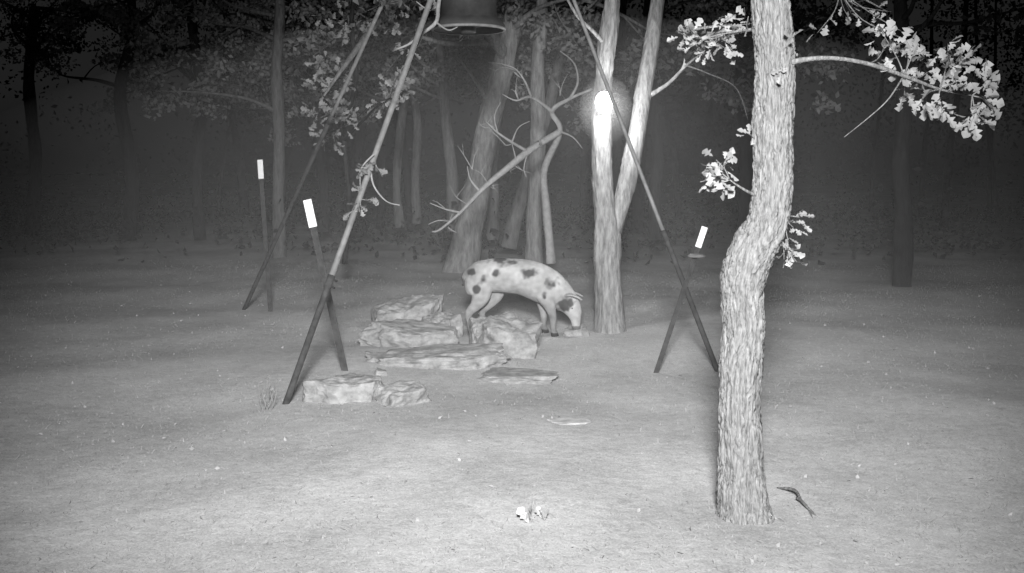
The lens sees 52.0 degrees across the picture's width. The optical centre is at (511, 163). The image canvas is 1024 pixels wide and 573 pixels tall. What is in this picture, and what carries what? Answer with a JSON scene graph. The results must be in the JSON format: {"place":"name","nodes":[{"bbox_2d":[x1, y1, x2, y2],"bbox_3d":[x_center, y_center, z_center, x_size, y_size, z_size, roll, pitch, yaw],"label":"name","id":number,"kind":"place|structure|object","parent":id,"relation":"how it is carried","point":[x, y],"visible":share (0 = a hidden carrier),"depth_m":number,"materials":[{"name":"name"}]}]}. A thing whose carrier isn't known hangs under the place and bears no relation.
{"place":"outdoors","nodes":[
{"label":"outdoors","id":0,"kind":"place"},
{"bbox_2d":[0,173,1023,572],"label":"ground","id":1,"kind":"structure","parent":0,"point":[558,461],"depth_m":6.89,"materials":[{"name":"soil"}]},
{"bbox_2d":[0,0,186,234],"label":"oak tree","id":2,"kind":"object","parent":1,"relation":"on","point":[33,28],"visible":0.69,"depth_m":22.88,"materials":[{"name":"black plant"}]},
{"bbox_2d":[0,0,342,240],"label":"oak tree","id":3,"kind":"object","parent":1,"relation":"on","point":[125,65],"visible":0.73,"depth_m":20.89,"materials":[{"name":"grey plant"}]},
{"bbox_2d":[43,0,301,239],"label":"oak tree","id":4,"kind":"object","parent":1,"relation":"on","point":[199,232],"visible":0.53,"depth_m":21.90,"materials":[{"name":"grey plant"}]},
{"bbox_2d":[135,0,365,231],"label":"oak tree","id":5,"kind":"object","parent":1,"relation":"on","point":[322,177],"visible":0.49,"depth_m":19.80,"materials":[{"name":"grey plant"}]},
{"bbox_2d":[257,160,272,311],"bbox_3d":[-2.651,0.848,11.301,0.173,1.786,0.056,0,0,0],"label":"steel fence post","id":6,"kind":"object","parent":1,"relation":"on","point":[263,213],"visible":0.93,"depth_m":11.28,"materials":[{"name":"grey metal"}]},
{"bbox_2d":[258,374,277,410],"bbox_3d":[-1.587,1.485,6.832,0.130,0.243,0.086,0,0,-21],"label":"weed plant","id":7,"kind":"object","parent":1,"relation":"on","point":[271,387],"visible":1,"depth_m":6.82,"materials":[{"name":"grey plant"}]},
{"bbox_2d":[150,0,432,257],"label":"oak tree","id":8,"kind":"object","parent":1,"relation":"on","point":[279,94],"visible":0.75,"depth_m":17.94,"materials":[{"name":"grey plant"}]},
{"bbox_2d":[303,199,347,370],"bbox_3d":[-1.409,1.001,8.047,0.390,1.464,0.062,0,0,11],"label":"steel fence post","id":9,"kind":"object","parent":1,"relation":"on","point":[310,214],"visible":0.91,"depth_m":8.04,"materials":[{"name":"grey metal"}]},
{"bbox_2d":[302,373,383,403],"bbox_3d":[-1.134,1.647,7.148,0.575,0.396,0.345,0,0,0],"label":"boulder","id":10,"kind":"object","parent":1,"relation":"on","point":[348,388],"visible":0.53,"depth_m":7.04,"materials":[{"name":"stone"}]},
{"bbox_2d":[192,0,523,227],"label":"oak tree","id":11,"kind":"object","parent":1,"relation":"on","point":[397,162],"visible":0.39,"depth_m":19.60,"materials":[{"name":"grey plant"}]},
{"bbox_2d":[374,368,386,375],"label":"stone","id":12,"kind":"object","parent":1,"relation":"on","point":[379,372],"visible":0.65,"depth_m":7.85,"materials":[{"name":"stone"}]},
{"bbox_2d":[300,0,474,263],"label":"oak sapling","id":13,"kind":"object","parent":1,"relation":"on","point":[345,117],"visible":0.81,"depth_m":11.47,"materials":[{"name":"grey plant"}]},
{"bbox_2d":[284,0,494,223],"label":"oak tree","id":14,"kind":"object","parent":1,"relation":"on","point":[415,106],"visible":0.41,"depth_m":20.93,"materials":[{"name":"grey plant"}]},
{"bbox_2d":[375,380,431,406],"bbox_3d":[-0.713,1.633,7.058,0.449,0.307,0.339,0,0,0],"label":"flat rock","id":15,"kind":"object","parent":1,"relation":"on","point":[402,393],"visible":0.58,"depth_m":6.99,"materials":[{"name":"stone"}]},
{"bbox_2d":[370,294,443,320],"bbox_3d":[-1.037,1.667,10.217,0.740,0.780,0.628,0,0,0],"label":"boulder","id":16,"kind":"object","parent":1,"relation":"on","point":[417,307],"visible":0.38,"depth_m":10.14,"materials":[{"name":"stone"}]},
{"bbox_2d":[357,319,459,347],"bbox_3d":[-0.874,1.622,9.184,0.918,0.479,0.554,0,0,-21],"label":"flat rock","id":17,"kind":"object","parent":1,"relation":"on","point":[406,333],"visible":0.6,"depth_m":9.05,"materials":[{"name":"stone"}]},
{"bbox_2d":[273,0,554,231],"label":"oak tree","id":18,"kind":"object","parent":1,"relation":"on","point":[450,158],"visible":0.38,"depth_m":18.92,"materials":[{"name":"grey plant"}]},
{"bbox_2d":[364,343,511,369],"bbox_3d":[-0.585,1.609,8.309,1.100,0.327,0.698,0,0,-26],"label":"flat rock","id":19,"kind":"object","parent":1,"relation":"on","point":[455,356],"visible":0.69,"depth_m":8.23,"materials":[{"name":"stone"}]},
{"bbox_2d":[421,311,463,336],"bbox_3d":[-0.662,1.666,9.835,0.420,0.549,0.484,0,0,0],"label":"boulder","id":20,"kind":"object","parent":1,"relation":"on","point":[449,318],"visible":0.33,"depth_m":9.74,"materials":[{"name":"stone"}]},
{"bbox_2d":[376,0,548,239],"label":"oak tree","id":21,"kind":"object","parent":1,"relation":"on","point":[493,219],"visible":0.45,"depth_m":18.89,"materials":[{"name":"grey plant"}]},
{"bbox_2d":[468,316,486,343],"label":"boulder","id":22,"kind":"object","parent":1,"relation":"on","point":[475,325],"visible":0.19,"depth_m":9.04,"materials":[{"name":"stone"}]},
{"bbox_2d":[242,0,718,404],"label":"game feeder","id":23,"kind":"object","parent":1,"relation":"on","point":[471,17],"visible":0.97,"depth_m":8.55,"materials":[{"name":"metal"}]},
{"bbox_2d":[343,154,399,219],"bbox_3d":[-1.018,0.166,7.552,0.245,0.478,0.361,0,0,41],"label":"hanging vine","id":24,"kind":"object","parent":23,"relation":"hanging from","point":[375,201],"visible":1,"depth_m":7.58,"materials":[{"name":"grey plant"}]},
{"bbox_2d":[396,0,456,55],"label":"dead branch","id":25,"kind":"object","parent":23,"relation":"attached to","point":[435,22],"visible":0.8,"depth_m":8.49,"materials":[{"name":"grey wood"}]},
{"bbox_2d":[288,0,728,272],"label":"oak tree","id":26,"kind":"object","parent":1,"relation":"on","point":[464,251],"visible":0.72,"depth_m":15.80,"materials":[{"name":"grey plant"}]},
{"bbox_2d":[0,257,1018,572],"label":"fallen leaves","id":27,"kind":"object","parent":1,"relation":"on","point":[522,443],"depth_m":5.43,"materials":[{"name":"grey plant"}]},
{"bbox_2d":[428,51,591,263],"bbox_3d":[-0.110,-0.025,12.217,1.871,2.536,1.006,0,0,-27],"label":"dead tree","id":28,"kind":"object","parent":1,"relation":"on","point":[555,135],"visible":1,"depth_m":12.26,"materials":[{"name":"grey wood"}]},
{"bbox_2d":[478,311,542,358],"bbox_3d":[0.013,1.657,8.762,0.481,0.779,0.563,0,0,-43],"label":"boulder","id":29,"kind":"object","parent":1,"relation":"on","point":[515,334],"visible":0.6,"depth_m":8.65,"materials":[{"name":"stone"}]},
{"bbox_2d":[0,0,1023,264],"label":"distant forest","id":30,"kind":"object","parent":1,"relation":"on","point":[638,220],"visible":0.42,"depth_m":26.26,"materials":[{"name":"black plant"}]},
{"bbox_2d":[477,367,558,383],"bbox_3d":[-0.014,1.628,7.906,0.739,0.125,0.383,0,0,0],"label":"flat rock","id":31,"kind":"object","parent":1,"relation":"on","point":[514,375],"visible":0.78,"depth_m":7.82,"materials":[{"name":"stone"}]},
{"bbox_2d":[417,0,625,263],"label":"oak tree","id":32,"kind":"object","parent":1,"relation":"on","point":[536,66],"visible":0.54,"depth_m":15.41,"materials":[{"name":"grey plant"}]},
{"bbox_2d":[462,258,582,336],"bbox_3d":[0.095,1.264,9.982,1.157,0.727,0.355,0,0,5],"label":"spotted hog","id":33,"kind":"object","parent":1,"relation":"on","point":[548,290],"visible":0.98,"depth_m":9.87,"materials":[{"name":"fur"}]},
{"bbox_2d":[516,503,548,522],"bbox_3d":[0.098,1.560,4.690,0.108,0.067,0.123,0,0,42],"label":"pale leaf sprig","id":34,"kind":"object","parent":1,"relation":"on","point":[525,516],"visible":1,"depth_m":4.68,"materials":[{"name":"plant"}]},
{"bbox_2d":[344,0,747,333],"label":"oak tree","id":35,"kind":"object","parent":1,"relation":"on","point":[610,211],"visible":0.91,"depth_m":10.14,"materials":[{"name":"grey plant"}]},
{"bbox_2d":[593,91,612,113],"bbox_3d":[0.878,-0.583,10.015,0.200,0.220,0.170,0,0,0],"label":"tree lamp","id":36,"kind":"object","parent":35,"relation":"attached to","point":[602,103],"visible":0.82,"depth_m":9.95,"materials":[{"name":"plastic"}]},
{"bbox_2d":[496,0,626,249],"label":"oak tree","id":37,"kind":"object","parent":1,"relation":"on","point":[512,229],"visible":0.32,"depth_m":17.42,"materials":[{"name":"grey plant"}]},
{"bbox_2d":[546,417,591,424],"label":"flat rock","id":38,"kind":"object","parent":1,"relation":"on","point":[568,421],"visible":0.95,"depth_m":6.44,"materials":[{"name":"stone"}]},
{"bbox_2d":[563,324,589,335],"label":"boulder","id":39,"kind":"object","parent":1,"relation":"on","point":[583,330],"visible":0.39,"depth_m":9.88,"materials":[{"name":"stone"}]},
{"bbox_2d":[653,226,707,372],"bbox_3d":[1.296,1.133,8.218,0.502,1.287,0.147,0,0,-11],"label":"steel fence post","id":40,"kind":"object","parent":1,"relation":"on","point":[695,255],"visible":0.99,"depth_m":8.21,"materials":[{"name":"grey metal"}]},
{"bbox_2d":[551,0,856,239],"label":"oak tree","id":41,"kind":"object","parent":1,"relation":"on","point":[657,161],"visible":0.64,"depth_m":16.89,"materials":[{"name":"grey plant"}]},
{"bbox_2d":[656,0,874,227],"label":"oak tree","id":42,"kind":"object","parent":1,"relation":"on","point":[746,167],"visible":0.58,"depth_m":18.89,"materials":[{"name":"grey plant"}]},
{"bbox_2d":[667,0,1004,525],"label":"oak tree","id":43,"kind":"object","parent":1,"relation":"on","point":[752,252],"visible":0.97,"depth_m":4.77,"materials":[{"name":"grey plant"}]},
{"bbox_2d":[863,0,1023,286],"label":"oak tree","id":44,"kind":"object","parent":1,"relation":"on","point":[903,250],"visible":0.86,"depth_m":13.41,"materials":[{"name":"grey plant"}]},
{"bbox_2d":[0,257,1023,572],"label":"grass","id":45,"kind":"structure","parent":0,"point":[512,425],"depth_m":6.32,"materials":[{"name":"grey plant"}]},
{"bbox_2d":[0,0,1023,174],"label":"sky","id":46,"kind":"structure","parent":0,"point":[76,152],"materials":[{"name":"black"}]}
]}

